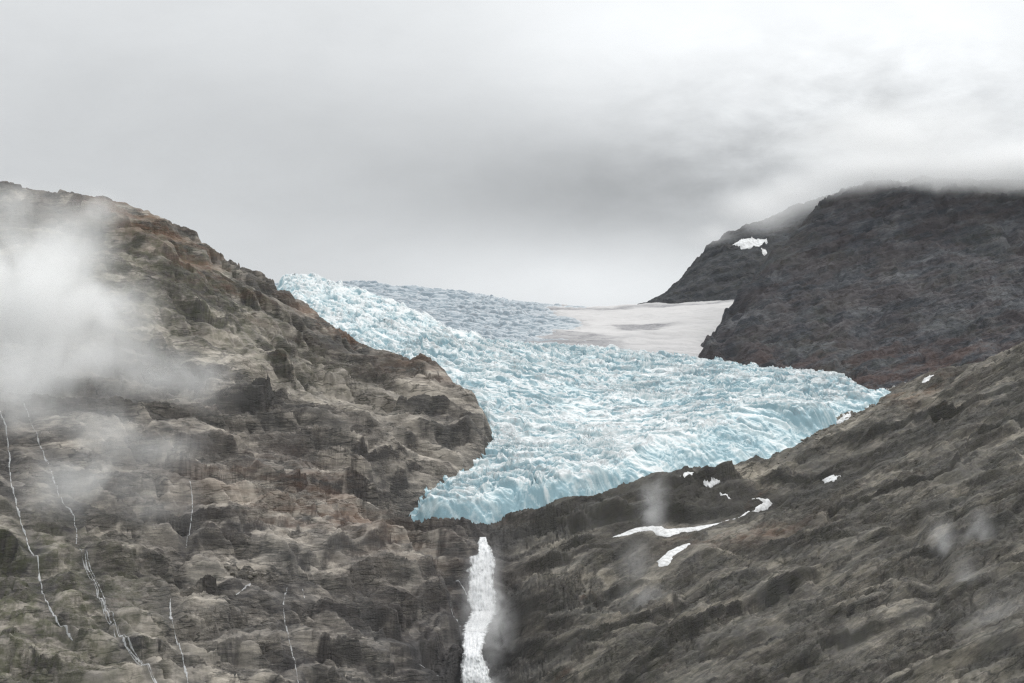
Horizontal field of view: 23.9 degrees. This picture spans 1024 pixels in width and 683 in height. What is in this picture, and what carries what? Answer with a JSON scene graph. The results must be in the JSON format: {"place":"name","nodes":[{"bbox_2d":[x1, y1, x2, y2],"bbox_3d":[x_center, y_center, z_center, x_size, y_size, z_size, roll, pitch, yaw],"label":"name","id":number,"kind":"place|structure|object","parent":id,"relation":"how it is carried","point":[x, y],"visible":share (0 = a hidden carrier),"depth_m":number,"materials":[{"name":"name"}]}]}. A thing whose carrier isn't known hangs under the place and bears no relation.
{"place":"outdoors","nodes":[
{"label":"outdoors","id":0,"kind":"place"},
{"bbox_2d":[0,181,486,682],"bbox_3d":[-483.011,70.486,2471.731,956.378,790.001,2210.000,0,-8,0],"label":"mountainside","id":1,"kind":"structure","parent":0,"point":[152,366],"depth_m":2381.98,"materials":[{"name":"stone"}]},
{"bbox_2d":[0,411,72,639],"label":"stream","id":2,"kind":"structure","parent":1,"relation":"on","point":[39,579],"depth_m":2079.53,"materials":[{"name":"liquid"}]},
{"bbox_2d":[24,403,76,543],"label":"stream","id":3,"kind":"structure","parent":1,"relation":"on","point":[54,481],"depth_m":2192.14,"materials":[{"name":"liquid"}]},
{"bbox_2d":[83,553,156,682],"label":"stream","id":4,"kind":"structure","parent":1,"relation":"on","point":[105,610],"depth_m":1943.26,"materials":[{"name":"liquid"}]},
{"bbox_2d":[169,599,187,681],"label":"stream","id":5,"kind":"structure","parent":1,"relation":"on","point":[185,670],"depth_m":1936.60,"materials":[{"name":"liquid"}]},
{"bbox_2d":[295,518,489,676],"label":"rock outcrop","id":6,"kind":"object","parent":1,"relation":"on","point":[374,561],"visible":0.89,"depth_m":2216.44,"materials":[{"name":"grey stone"}]},
{"bbox_2d":[390,394,457,422],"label":"rock outcrop","id":7,"kind":"object","parent":1,"relation":"on","point":[438,408],"visible":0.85,"depth_m":2731.30,"materials":[{"name":"brown stone"}]},
{"bbox_2d":[411,353,443,369],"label":"rock outcrop","id":8,"kind":"object","parent":1,"relation":"on","point":[433,364],"visible":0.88,"depth_m":2910.45,"materials":[{"name":"brown stone"}]},
{"bbox_2d":[275,280,586,342],"bbox_3d":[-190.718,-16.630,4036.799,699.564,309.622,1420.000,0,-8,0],"label":"icefield","id":9,"kind":"structure","parent":1,"relation":"on","point":[491,316],"depth_m":4035.27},
{"bbox_2d":[460,537,495,682],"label":"waterfall","id":10,"kind":"structure","parent":1,"relation":"on","point":[481,591],"depth_m":2309.40,"materials":[{"name":"liquid"}]},
{"bbox_2d":[0,0,1023,306],"label":"sky","id":11,"kind":"structure","parent":0,"point":[587,153],"materials":[{"name":"grey"}]},
{"bbox_2d":[483,341,1023,682],"bbox_3d":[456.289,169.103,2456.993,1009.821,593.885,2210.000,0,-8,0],"label":"hillside","id":12,"kind":"structure","parent":0,"point":[894,553],"depth_m":2295.20,"materials":[{"name":"grey stone"}]},
{"bbox_2d":[277,273,890,524],"bbox_3d":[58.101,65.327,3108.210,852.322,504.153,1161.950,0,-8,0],"label":"glacier","id":13,"kind":"object","parent":12,"relation":"on","point":[564,420],"visible":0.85,"depth_m":2873.45,"materials":[{"name":"blue ice"}]},
{"bbox_2d":[657,543,689,566],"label":"snow patch","id":14,"kind":"object","parent":12,"relation":"on","point":[666,559],"visible":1,"depth_m":2406.59,"materials":[{"name":"white snow"}]},
{"bbox_2d":[614,498,771,536],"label":"snow patch","id":15,"kind":"object","parent":12,"relation":"on","point":[664,532],"visible":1,"depth_m":2490.08,"materials":[{"name":"white snow"}]},
{"bbox_2d":[645,460,768,505],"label":"rock outcrop","id":16,"kind":"object","parent":12,"relation":"on","point":[734,484],"visible":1,"depth_m":2599.62,"materials":[{"name":"grey stone"}]},
{"bbox_2d":[683,471,693,477],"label":"snow patch","id":17,"kind":"object","parent":16,"relation":"on","point":[685,474],"visible":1,"depth_m":2602.55,"materials":[{"name":"white snow"}]},
{"bbox_2d":[703,478,719,487],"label":"snow patch","id":18,"kind":"object","parent":16,"relation":"on","point":[712,482],"visible":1,"depth_m":2607.56,"materials":[{"name":"white snow"}]},
{"bbox_2d":[823,475,840,482],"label":"snow patch","id":19,"kind":"object","parent":12,"relation":"on","point":[832,478],"visible":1,"depth_m":2612.66,"materials":[{"name":"white snow"}]},
{"bbox_2d":[836,411,850,423],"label":"snow patch","id":20,"kind":"object","parent":12,"relation":"on","point":[841,419],"visible":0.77,"depth_m":2847.09,"materials":[{"name":"white snow"}]},
{"bbox_2d":[922,375,933,382],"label":"snow patch","id":21,"kind":"object","parent":12,"relation":"on","point":[928,378],"visible":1,"depth_m":2955.56,"materials":[{"name":"white snow"}]},
{"bbox_2d":[639,179,889,303],"bbox_3d":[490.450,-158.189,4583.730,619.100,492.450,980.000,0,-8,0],"label":"ridge terrain","id":22,"kind":"structure","parent":0,"point":[723,268],"depth_m":4501.30,"materials":[{"name":"grey stone"}]},
{"bbox_2d":[733,237,767,248],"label":"snow patch","id":23,"kind":"object","parent":22,"relation":"on","point":[749,243],"visible":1,"depth_m":4568.18,"materials":[{"name":"white snow"}]},
{"bbox_2d":[698,175,1023,389],"bbox_3d":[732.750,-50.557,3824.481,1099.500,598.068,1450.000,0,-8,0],"label":"summit terrain","id":24,"kind":"structure","parent":0,"point":[878,284],"depth_m":3659.32,"materials":[{"name":"grey stone"}]},
{"bbox_2d":[524,300,733,356],"bbox_3d":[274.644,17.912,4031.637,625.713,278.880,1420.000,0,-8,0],"label":"snowfield","id":25,"kind":"structure","parent":24,"relation":"on","point":[685,328],"depth_m":3884.95,"materials":[{"name":"white snow"}]}
]}

